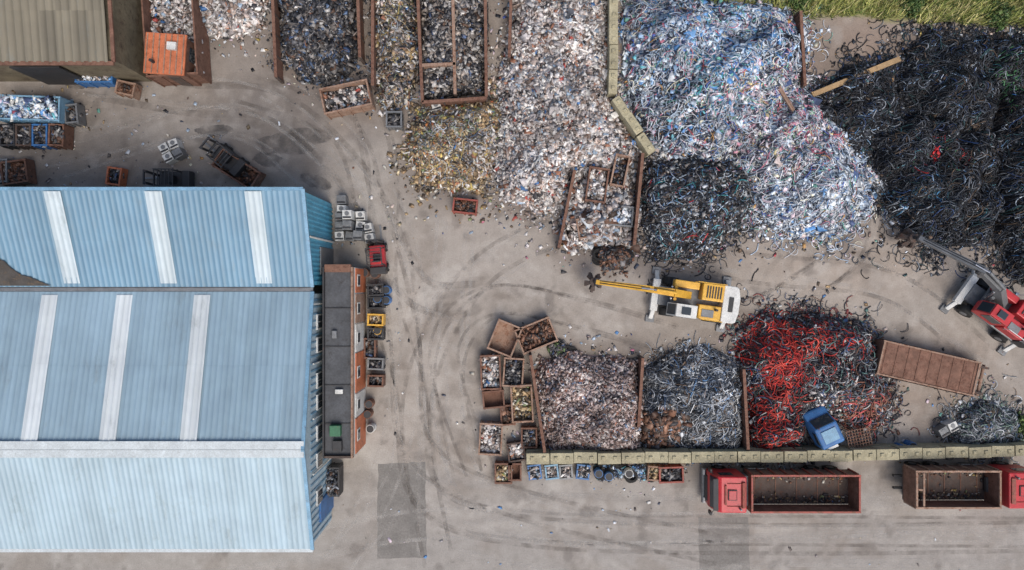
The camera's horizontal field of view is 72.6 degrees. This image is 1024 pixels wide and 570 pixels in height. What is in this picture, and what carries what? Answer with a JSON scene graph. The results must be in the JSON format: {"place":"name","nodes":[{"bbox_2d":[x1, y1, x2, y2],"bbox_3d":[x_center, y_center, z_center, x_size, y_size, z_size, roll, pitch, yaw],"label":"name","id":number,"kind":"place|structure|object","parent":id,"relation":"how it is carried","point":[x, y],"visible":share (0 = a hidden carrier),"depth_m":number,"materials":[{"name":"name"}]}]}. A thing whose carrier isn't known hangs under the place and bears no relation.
{"place":"outdoors","nodes":[
{"label":"outdoors","id":0,"kind":"place"},
{"bbox_2d":[0,0,1023,569],"bbox_3d":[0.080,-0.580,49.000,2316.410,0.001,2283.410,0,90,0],"label":"ground","id":1,"kind":"structure","parent":0,"point":[458,290],"depth_m":49.00,"materials":[{"name":"concrete"}]},
{"bbox_2d":[0,123,25,149],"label":"scrap bin","id":2,"kind":"object","parent":1,"relation":"on","point":[7,135],"visible":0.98,"depth_m":47.76,"materials":[{"name":"metal"}]},
{"bbox_2d":[0,158,36,186],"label":"scrap bin","id":3,"kind":"object","parent":1,"relation":"on","point":[21,172],"visible":0.99,"depth_m":48.19,"materials":[{"name":"metal"}]},
{"bbox_2d":[15,123,41,149],"bbox_3d":[-33.507,-10.296,48.274,1.202,1.452,1.612,-1,90,0],"label":"scrap bin","id":4,"kind":"object","parent":1,"relation":"on","point":[23,135],"visible":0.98,"depth_m":47.77,"materials":[{"name":"metal"}]},
{"bbox_2d":[0,94,73,124],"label":"roll on skip","id":5,"kind":"object","parent":1,"relation":"on","point":[28,109],"visible":0.98,"depth_m":47.38,"materials":[{"name":"blue paint"}]},
{"bbox_2d":[31,123,57,149],"bbox_3d":[-32.374,-10.269,48.293,1.126,1.413,1.655,0,90,0],"label":"scrap bin","id":6,"kind":"object","parent":1,"relation":"on","point":[40,136],"visible":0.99,"depth_m":47.78,"materials":[{"name":"metal"}]},
{"bbox_2d":[47,123,73,149],"bbox_3d":[-31.252,-10.291,48.215,1.145,1.570,1.603,2,90,0],"label":"scrap bin","id":7,"kind":"object","parent":1,"relation":"on","point":[60,136],"visible":1,"depth_m":47.87,"materials":[{"name":"metal"}]},
{"bbox_2d":[65,103,85,126],"bbox_3d":[-30.348,-11.806,48.475,1.070,1.049,1.413,-6,90,0],"label":"scrap bin","id":8,"kind":"object","parent":1,"relation":"on","point":[75,116],"visible":1,"depth_m":48.25,"materials":[{"name":"grey metal"}]},
{"bbox_2d":[0,0,151,84],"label":"corrugated shed","id":9,"kind":"structure","parent":1,"relation":"on","point":[58,42],"depth_m":43.89,"materials":[{"name":"metal"}]},
{"bbox_2d":[75,76,116,87],"bbox_3d":[-28.741,-14.486,48.256,2.719,1.488,1.311,0,90,0],"label":"scrap bin","id":10,"kind":"object","parent":1,"relation":"on","point":[98,82],"visible":0.45,"depth_m":47.86,"materials":[{"name":"metal"}]},
{"bbox_2d":[105,166,127,186],"bbox_3d":[-27.473,-7.482,48.526,1.159,0.949,1.369,8,90,0],"label":"orange skip","id":11,"kind":"object","parent":1,"relation":"on","point":[116,176],"visible":0.98,"depth_m":48.23,"materials":[{"name":"paint"}]},
{"bbox_2d":[114,79,141,99],"bbox_3d":[-26.622,-13.551,48.475,1.600,1.049,1.045,12,90,0],"label":"scrap bin","id":12,"kind":"object","parent":1,"relation":"on","point":[130,90],"visible":1,"depth_m":48.21,"materials":[{"name":"metal"}]},
{"bbox_2d":[0,288,333,551],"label":"industrial warehouse","id":13,"kind":"structure","parent":1,"relation":"on","point":[160,421],"depth_m":43.01,"materials":[{"name":"blue paint"}]},
{"bbox_2d":[316,314,322,505],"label":"windows","id":14,"kind":"structure","parent":13,"relation":"in","point":[319,460],"depth_m":45.33,"materials":[{"name":"glass"}]},
{"bbox_2d":[319,493,333,521],"bbox_3d":[-12.610,14.900,47.400,0.140,3.200,1.400,0,90,0],"label":"door","id":15,"kind":"structure","parent":13,"relation":"in","point":[326,505],"depth_m":46.86,"materials":[{"name":"blue paint"}]},
{"bbox_2d":[0,187,334,286],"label":"blue lean to warehouse","id":16,"kind":"structure","parent":1,"relation":"on","point":[165,236],"depth_m":42.98,"materials":[{"name":"paint"}]},
{"bbox_2d":[143,168,194,186],"bbox_3d":[-23.954,-7.222,47.735,3.740,2.530,1.408,0,90,0],"label":"forklift","id":17,"kind":"object","parent":1,"relation":"on","point":[165,178],"visible":0.73,"depth_m":47.69,"materials":[{"name":"metal"}]},
{"bbox_2d":[143,32,201,85],"bbox_3d":[-22.956,-15.288,47.300,2.700,3.400,2.700,4,90,0],"label":"rusty site cabin","id":18,"kind":"object","parent":1,"relation":"on","point":[171,55],"visible":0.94,"depth_m":46.08,"materials":[{"name":"metal"}]},
{"bbox_2d":[168,48,194,85],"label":"door and window","id":19,"kind":"structure","parent":18,"relation":"in","point":[179,80],"depth_m":47.36,"materials":[{"name":"metal"}]},
{"bbox_2d":[158,138,187,164],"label":"scrap refrigerators","id":20,"kind":"object","parent":1,"relation":"on","point":[173,151],"visible":1,"depth_m":48.15,"materials":[{"name":"white paint"}]},
{"bbox_2d":[141,0,211,86],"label":"bay","id":21,"kind":"object","parent":1,"relation":"on","point":[183,17],"visible":0.56,"depth_m":47.60,"materials":[{"name":"metal"}]},
{"bbox_2d":[199,134,249,176],"bbox_3d":[-20.058,-9.091,47.735,3.740,2.530,1.408,40,90,0],"label":"black forklift","id":22,"kind":"object","parent":1,"relation":"on","point":[233,166],"visible":0.96,"depth_m":47.70,"materials":[{"name":"metal"}]},
{"bbox_2d":[199,0,271,56],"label":"aluminium scrap pile","id":23,"kind":"object","parent":1,"relation":"on","point":[224,19],"visible":0.87,"depth_m":48.26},
{"bbox_2d":[211,149,265,186],"bbox_3d":[-18.921,-7.942,48.376,3.197,1.249,1.516,33,90,0],"label":"open top skip","id":24,"kind":"object","parent":1,"relation":"on","point":[251,176],"visible":0.55,"depth_m":48.30,"materials":[{"name":"metal"}]},
{"bbox_2d":[271,0,284,83],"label":"steel bay wall","id":25,"kind":"structure","parent":1,"relation":"on","point":[278,66],"depth_m":47.87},
{"bbox_2d":[251,0,369,110],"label":"dark scrap pile","id":26,"kind":"object","parent":1,"relation":"on","point":[319,43],"visible":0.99,"depth_m":47.97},
{"bbox_2d":[326,462,342,496],"bbox_3d":[-12.452,13.493,48.165,1.397,1.670,2.108,0,90,0],"label":"rusty crate","id":27,"kind":"object","parent":1,"relation":"on","point":[334,481],"visible":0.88,"depth_m":47.65,"materials":[{"name":"metal"}]},
{"bbox_2d":[336,195,348,212],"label":"scrap boilers","id":28,"kind":"object","parent":1,"relation":"on","point":[342,201],"visible":0.81,"depth_m":48.15,"materials":[{"name":"white paint"}]},
{"bbox_2d":[322,264,365,458],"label":"flat roof office","id":29,"kind":"structure","parent":1,"relation":"on","point":[343,359],"depth_m":45.30,"materials":[{"name":"grey brick"}]},
{"bbox_2d":[319,78,375,119],"bbox_3d":[-11.321,-12.887,48.225,3.443,1.549,1.959,-12,90,0],"label":"open top skip","id":30,"kind":"object","parent":1,"relation":"on","point":[348,98],"visible":1,"depth_m":48.05,"materials":[{"name":"metal"}]},
{"bbox_2d":[335,210,366,241],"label":"scrap washing machines","id":31,"kind":"object","parent":1,"relation":"on","point":[345,219],"visible":0.99,"depth_m":48.12,"materials":[{"name":"white paint"}]},
{"bbox_2d":[356,0,365,64],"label":"steel bay wall","id":32,"kind":"structure","parent":1,"relation":"on","point":[360,32],"depth_m":47.90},
{"bbox_2d":[364,337,377,358],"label":"rusty crate","id":33,"kind":"object","parent":1,"relation":"on","point":[370,348],"visible":0.96,"depth_m":48.19,"materials":[{"name":"metal"}]},
{"bbox_2d":[364,268,380,418],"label":"rusty drums","id":34,"kind":"object","parent":1,"relation":"on","point":[369,404],"visible":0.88,"depth_m":48.11,"materials":[{"name":"metal"}]},
{"bbox_2d":[371,0,377,91],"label":"steel bay wall","id":35,"kind":"structure","parent":1,"relation":"on","point":[373,49],"depth_m":47.44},
{"bbox_2d":[366,283,385,296],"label":"storage bin","id":36,"kind":"object","parent":1,"relation":"on","point":[376,289],"visible":0.99,"depth_m":48.02,"materials":[{"name":"metal"}]},
{"bbox_2d":[367,373,385,386],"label":"storage bin","id":37,"kind":"object","parent":1,"relation":"on","point":[376,380],"visible":1,"depth_m":48.16,"materials":[{"name":"metal"}]},
{"bbox_2d":[367,357,385,369],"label":"storage bin","id":38,"kind":"object","parent":1,"relation":"on","point":[378,363],"visible":1,"depth_m":48.15,"materials":[{"name":"grey metal"}]},
{"bbox_2d":[367,313,385,325],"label":"storage bin","id":39,"kind":"object","parent":1,"relation":"on","point":[373,319],"visible":1,"depth_m":48.14,"materials":[{"name":"metal"}]},
{"bbox_2d":[367,327,385,339],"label":"storage bin","id":40,"kind":"object","parent":1,"relation":"on","point":[372,335],"visible":1,"depth_m":48.04,"materials":[{"name":"metal"}]},
{"bbox_2d":[367,296,385,308],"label":"storage bin","id":41,"kind":"object","parent":1,"relation":"on","point":[371,304],"visible":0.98,"depth_m":48.06,"materials":[{"name":"grey metal"}]},
{"bbox_2d":[365,226,388,274],"bbox_3d":[-9.345,-2.436,47.850,1.280,2.300,3.400,-5,90,0],"label":"red forklift","id":42,"kind":"object","parent":1,"relation":"on","point":[379,264],"visible":1,"depth_m":47.98,"materials":[{"name":"paint"}]},
{"bbox_2d":[363,0,419,116],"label":"mixed metal pile","id":43,"kind":"object","parent":1,"relation":"on","point":[397,49],"visible":0.96,"depth_m":48.17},
{"bbox_2d":[386,111,403,130],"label":"scrap bin","id":44,"kind":"object","parent":1,"relation":"on","point":[395,120],"visible":1,"depth_m":48.12,"materials":[{"name":"grey metal"}]},
{"bbox_2d":[377,462,426,558],"bbox_3d":[-7.751,15.830,48.996,3.548,0.001,6.849,0,90,0],"label":"asphalt patch","id":45,"kind":"object","parent":1,"relation":"on","point":[401,487],"visible":1,"depth_m":49.00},
{"bbox_2d":[416,0,425,106],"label":"steel bay wall","id":46,"kind":"structure","parent":1,"relation":"on","point":[419,15],"depth_m":47.44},
{"bbox_2d":[378,70,503,230],"bbox_3d":[-3.723,-9.639,48.097,11.359,2.242,11.678,0,90,0],"label":"offcut scrap pile","id":47,"kind":"object","parent":1,"relation":"on","point":[452,148],"visible":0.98,"depth_m":48.06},
{"bbox_2d":[416,0,489,99],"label":"motor scrap pile","id":48,"kind":"object","parent":1,"relation":"on","point":[436,23],"visible":0.92,"depth_m":48.02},
{"bbox_2d":[451,0,457,97],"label":"steel bay wall","id":49,"kind":"structure","parent":1,"relation":"on","point":[454,49],"depth_m":47.44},
{"bbox_2d":[422,96,487,107],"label":"steel bay wall","id":50,"kind":"structure","parent":1,"relation":"on","point":[454,101],"depth_m":47.45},
{"bbox_2d":[452,197,477,215],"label":"scrap bin","id":51,"kind":"object","parent":1,"relation":"on","point":[464,206],"visible":1,"depth_m":48.22,"materials":[{"name":"metal"}]},
{"bbox_2d":[484,0,487,98],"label":"steel bay wall","id":52,"kind":"structure","parent":1,"relation":"on","point":[485,46],"depth_m":47.44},
{"bbox_2d":[478,353,501,390],"bbox_3d":[-1.541,5.986,48.475,1.572,1.049,2.576,-2,90,0],"label":"rusty crate","id":53,"kind":"object","parent":1,"relation":"on","point":[490,369],"visible":0.99,"depth_m":48.21,"materials":[{"name":"metal"}]},
{"bbox_2d":[478,419,502,455],"bbox_3d":[-1.444,10.630,48.475,1.766,1.049,2.295,3,90,0],"label":"rusty crate","id":54,"kind":"object","parent":1,"relation":"on","point":[490,436],"visible":1,"depth_m":48.27,"materials":[{"name":"metal"}]},
{"bbox_2d":[482,388,504,409],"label":"rusty crate","id":55,"kind":"object","parent":1,"relation":"on","point":[492,399],"visible":0.91,"depth_m":48.83,"materials":[{"name":"metal"}]},
{"bbox_2d":[494,460,512,483],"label":"rusty crate","id":56,"kind":"object","parent":1,"relation":"on","point":[501,472],"visible":0.98,"depth_m":48.30,"materials":[{"name":"metal"}]},
{"bbox_2d":[487,318,522,357],"bbox_3d":[-0.490,3.674,48.475,1.823,1.049,2.295,22,90,0],"label":"rusty crate","id":57,"kind":"object","parent":1,"relation":"on","point":[503,340],"visible":0.95,"depth_m":48.83,"materials":[{"name":"metal"}]},
{"bbox_2d":[499,403,515,425],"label":"rusty crate","id":58,"kind":"object","parent":1,"relation":"on","point":[505,415],"visible":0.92,"depth_m":48.34,"materials":[{"name":"metal"}]},
{"bbox_2d":[508,0,512,61],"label":"steel bay wall","id":59,"kind":"structure","parent":1,"relation":"on","point":[510,30],"depth_m":47.44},
{"bbox_2d":[502,356,524,387],"bbox_3d":[0.103,6.025,48.475,1.497,1.049,2.099,4,90,0],"label":"rusty crate","id":60,"kind":"object","parent":1,"relation":"on","point":[513,370],"visible":0.98,"depth_m":48.25,"materials":[{"name":"metal"}]},
{"bbox_2d":[508,461,521,480],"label":"rusty crate","id":61,"kind":"object","parent":1,"relation":"on","point":[517,472],"visible":0.88,"depth_m":48.46,"materials":[{"name":"metal"}]},
{"bbox_2d":[506,440,525,462],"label":"rusty crate","id":62,"kind":"object","parent":1,"relation":"on","point":[515,451],"visible":0.99,"depth_m":48.38,"materials":[{"name":"metal"}]},
{"bbox_2d":[11,0,1023,569],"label":"ground litter","id":63,"kind":"object","parent":1,"relation":"on","point":[347,78],"visible":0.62,"depth_m":48.95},
{"bbox_2d":[510,382,533,423],"bbox_3d":[0.719,8.154,48.425,1.682,1.149,2.695,-3,90,0],"label":"rusty crate","id":64,"kind":"object","parent":1,"relation":"on","point":[522,401],"visible":0.99,"depth_m":48.15,"materials":[{"name":"metal"}]},
{"bbox_2d":[521,425,537,448],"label":"rusty crate","id":65,"kind":"object","parent":1,"relation":"on","point":[529,436],"visible":1,"depth_m":48.35,"materials":[{"name":"metal"}]},
{"bbox_2d":[527,464,541,479],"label":"plastic storage bin","id":66,"kind":"object","parent":1,"relation":"on","point":[534,472],"visible":0.98,"depth_m":48.26,"materials":[{"name":"blue paint"}]},
{"bbox_2d":[514,316,558,354],"bbox_3d":[1.660,3.464,48.475,2.607,1.049,1.933,-22,90,0],"label":"rusty crate","id":67,"kind":"object","parent":1,"relation":"on","point":[537,334],"visible":1,"depth_m":48.23,"materials":[{"name":"metal"}]},
{"bbox_2d":[529,352,545,452],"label":"steel bay wall","id":68,"kind":"structure","parent":1,"relation":"on","point":[537,402],"depth_m":47.44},
{"bbox_2d":[544,464,558,479],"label":"plastic storage bin","id":69,"kind":"object","parent":1,"relation":"on","point":[551,472],"visible":0.99,"depth_m":48.27,"materials":[{"name":"blue paint"}]},
{"bbox_2d":[546,339,569,359],"bbox_3d":[3.350,4.450,48.810,2.700,0.591,3.000,0,90,0],"label":"scrap strip heap","id":70,"kind":"object","parent":1,"relation":"on","point":[555,350],"visible":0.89,"depth_m":48.70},
{"bbox_2d":[556,170,575,249],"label":"steel bay wall","id":71,"kind":"structure","parent":1,"relation":"on","point":[566,210],"depth_m":47.44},
{"bbox_2d":[559,464,572,479],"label":"plastic storage bin","id":72,"kind":"object","parent":1,"relation":"on","point":[565,471],"visible":0.98,"depth_m":48.26,"materials":[{"name":"grey plastic"}]},
{"bbox_2d":[475,0,664,248],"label":"shredded metal pile","id":73,"kind":"object","parent":1,"relation":"on","point":[560,122],"visible":0.94,"depth_m":47.83,"materials":[{"name":"metal"}]},
{"bbox_2d":[575,463,590,479],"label":"plastic storage bin","id":74,"kind":"object","parent":1,"relation":"on","point":[583,470],"visible":1,"depth_m":48.25,"materials":[{"name":"blue paint"}]},
{"bbox_2d":[575,218,598,239],"bbox_3d":[5.191,-3.936,48.365,1.511,1.271,1.660,-10,90,0],"label":"scrap bin","id":75,"kind":"object","parent":1,"relation":"on","point":[591,233],"visible":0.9,"depth_m":47.95,"materials":[{"name":"metal"}]},
{"bbox_2d":[526,332,648,465],"bbox_3d":[5.463,8.166,47.930,10.105,2.430,9.712,0,90,0],"label":"copper granule pile","id":76,"kind":"object","parent":1,"relation":"on","point":[588,402],"visible":0.9,"depth_m":47.76,"materials":[{"name":"metal"}]},
{"bbox_2d":[538,172,645,273],"bbox_3d":[6.134,-5.255,48.482,8.557,1.686,8.966,0,90,0],"label":"loose scrap pile","id":77,"kind":"object","parent":1,"relation":"on","point":[590,215],"visible":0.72,"depth_m":48.29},
{"bbox_2d":[584,166,609,204],"bbox_3d":[5.823,-6.886,48.313,1.553,1.373,2.542,8,90,0],"label":"open top skip","id":78,"kind":"object","parent":1,"relation":"on","point":[596,188],"visible":0.98,"depth_m":47.89,"materials":[{"name":"metal"}]},
{"bbox_2d":[606,0,617,98],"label":"concrete block wall","id":79,"kind":"structure","parent":1,"relation":"on","point":[612,47],"depth_m":47.41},
{"bbox_2d":[594,240,643,281],"bbox_3d":[7.468,-2.021,48.559,3.735,1.132,4.237,0,90,0],"label":"rusty scrap heap","id":80,"kind":"object","parent":1,"relation":"on","point":[620,257],"visible":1,"depth_m":48.53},
{"bbox_2d":[609,153,630,188],"bbox_3d":[7.386,-7.839,48.325,1.136,1.349,2.282,12,90,0],"label":"open top skip","id":81,"kind":"object","parent":1,"relation":"on","point":[620,168],"visible":0.97,"depth_m":48.10,"materials":[{"name":"metal"}]},
{"bbox_2d":[609,205,633,227],"bbox_3d":[7.552,-4.750,48.379,1.708,1.241,1.511,5,90,0],"label":"scrap bin","id":82,"kind":"object","parent":1,"relation":"on","point":[621,218],"visible":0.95,"depth_m":48.03,"materials":[{"name":"grey metal"}]},
{"bbox_2d":[594,463,649,482],"bbox_3d":[7.750,13.050,48.837,5.100,0.586,2.400,0,90,0],"label":"cable offcuts heap","id":83,"kind":"object","parent":1,"relation":"on","point":[638,469],"visible":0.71,"depth_m":48.76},
{"bbox_2d":[610,95,655,157],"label":"concrete block wall","id":84,"kind":"structure","parent":1,"relation":"on","point":[634,128],"depth_m":47.41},
{"bbox_2d":[630,153,643,245],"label":"steel bay wall","id":85,"kind":"structure","parent":1,"relation":"on","point":[637,192],"depth_m":47.44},
{"bbox_2d":[636,355,643,426],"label":"steel bay wall","id":86,"kind":"structure","parent":1,"relation":"on","point":[640,371],"depth_m":47.44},
{"bbox_2d":[646,463,661,481],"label":"rusty crate","id":87,"kind":"object","parent":1,"relation":"on","point":[652,470],"visible":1,"depth_m":48.35,"materials":[{"name":"metal"}]},
{"bbox_2d":[584,266,739,331],"bbox_3d":[10.055,0.681,46.734,10.482,4.533,3.900,8,90,0],"label":"yellow material handler","id":88,"kind":"object","parent":1,"relation":"on","point":[706,301],"visible":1,"depth_m":46.65,"materials":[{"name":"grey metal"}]},
{"bbox_2d":[657,463,683,483],"bbox_3d":[11.039,13.172,48.554,1.774,0.891,1.314,-2,90,0],"label":"rusty crate","id":89,"kind":"object","parent":1,"relation":"on","point":[670,473],"visible":0.98,"depth_m":48.34,"materials":[{"name":"red paint"}]},
{"bbox_2d":[633,332,749,470],"bbox_3d":[12.523,8.427,47.775,10.088,2.680,10.434,0,90,0],"label":"galvanised wire pile","id":90,"kind":"object","parent":1,"relation":"on","point":[692,394],"visible":0.94,"depth_m":47.77,"materials":[{"name":"metal"}]},
{"bbox_2d":[623,151,780,283],"bbox_3d":[12.954,-5.749,47.843,11.944,2.536,11.492,0,90,0],"label":"tangled wire pile","id":91,"kind":"object","parent":1,"relation":"on","point":[693,209],"visible":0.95,"depth_m":47.75,"materials":[{"name":"metal"}]},
{"bbox_2d":[698,517,749,569],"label":"asphalt patch","id":92,"kind":"object","parent":1,"relation":"on","point":[723,543],"visible":1,"depth_m":49.00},
{"bbox_2d":[738,367,749,449],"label":"steel bay wall","id":93,"kind":"structure","parent":1,"relation":"on","point":[745,443],"depth_m":47.51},
{"bbox_2d":[615,0,894,262],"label":"stripped cable pile","id":94,"kind":"object","parent":1,"relation":"on","point":[703,80],"visible":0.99,"depth_m":46.99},
{"bbox_2d":[526,440,1023,463],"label":"concrete block wall","id":95,"kind":"structure","parent":1,"relation":"on","point":[845,453],"depth_m":47.41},
{"bbox_2d":[701,465,860,514],"bbox_3d":[18.382,13.873,47.350,10.450,3.300,3.080,0,90,0],"label":"red tipper truck","id":96,"kind":"object","parent":1,"relation":"on","point":[804,489],"visible":1,"depth_m":47.41,"materials":[{"name":"paint"}]},
{"bbox_2d":[793,10,806,88],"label":"steel bay wall","id":97,"kind":"structure","parent":1,"relation":"on","point":[798,18],"depth_m":47.44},
{"bbox_2d":[719,283,919,471],"bbox_3d":[21.185,6.752,47.774,14.928,2.755,13.732,0,90,0],"label":"mixed cable pile","id":98,"kind":"object","parent":1,"relation":"on","point":[796,365],"visible":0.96,"depth_m":47.67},
{"bbox_2d":[800,406,843,449],"bbox_3d":[21.270,9.835,47.757,1.748,1.886,3.030,-25,90,0],"label":"scrapped blue van cab","id":99,"kind":"object","parent":98,"relation":"on","point":[823,428],"visible":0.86,"depth_m":47.06,"materials":[{"name":"paint"}]},
{"bbox_2d":[626,0,1023,28],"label":"grass bank","id":100,"kind":"structure","parent":1,"relation":"on","point":[967,6],"depth_m":48.69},
{"bbox_2d":[840,424,872,448],"bbox_3d":[23.902,10.531,48.470,1.640,1.060,1.340,-12,90,0],"label":"wire basket","id":101,"kind":"object","parent":1,"relation":"on","point":[865,442],"visible":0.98,"depth_m":47.98,"materials":[{"name":"metal"}]},
{"bbox_2d":[808,33,916,167],"bbox_3d":[24.442,-12.337,48.384,12.023,1.488,10.786,0,90,0],"label":"black cable pile","id":102,"kind":"object","parent":1,"relation":"on","point":[867,104],"visible":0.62,"depth_m":48.55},
{"bbox_2d":[810,56,900,96],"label":"timber beam","id":103,"kind":"structure","parent":102,"relation":"on","point":[843,81],"depth_m":48.13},
{"bbox_2d":[900,0,927,19],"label":"green shrub","id":104,"kind":"object","parent":1,"relation":"on","point":[917,4],"visible":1,"depth_m":48.47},
{"bbox_2d":[852,105,1004,281],"bbox_3d":[29.758,-6.991,47.819,14.878,2.588,14.156,0,90,0],"label":"black cable pile","id":105,"kind":"object","parent":1,"relation":"on","point":[937,176],"visible":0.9,"depth_m":47.78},
{"bbox_2d":[874,339,988,396],"bbox_3d":[28.827,5.765,48.280,7.475,1.280,2.530,13,90,0],"label":"sheeted steel container","id":106,"kind":"object","parent":1,"relation":"on","point":[927,368],"visible":1,"depth_m":47.72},
{"bbox_2d":[860,0,1022,132],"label":"black cable pile","id":107,"kind":"object","parent":1,"relation":"on","point":[943,76],"visible":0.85,"depth_m":48.13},
{"bbox_2d":[932,419,958,437],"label":"scrap refrigerators","id":108,"kind":"object","parent":1,"relation":"on","point":[944,428],"visible":1,"depth_m":48.16,"materials":[{"name":"grey metal"}]},
{"bbox_2d":[892,461,1023,508],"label":"red tipper truck","id":109,"kind":"object","parent":1,"relation":"on","point":[959,485],"visible":1,"depth_m":47.29,"materials":[{"name":"paint"}]},
{"bbox_2d":[894,228,1023,355],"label":"red material handler","id":110,"kind":"object","parent":1,"relation":"on","point":[989,298],"visible":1,"depth_m":46.85,"materials":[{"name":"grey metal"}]},
{"bbox_2d":[929,374,1023,463],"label":"aluminium wire pile","id":111,"kind":"object","parent":1,"relation":"on","point":[986,419],"visible":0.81,"depth_m":48.45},
{"bbox_2d":[949,2,1023,292],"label":"black cable pile","id":112,"kind":"object","parent":1,"relation":"on","point":[1008,148],"visible":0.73,"depth_m":48.07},
{"bbox_2d":[985,0,1016,33],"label":"green shrub","id":113,"kind":"object","parent":1,"relation":"on","point":[1003,15],"visible":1,"depth_m":48.38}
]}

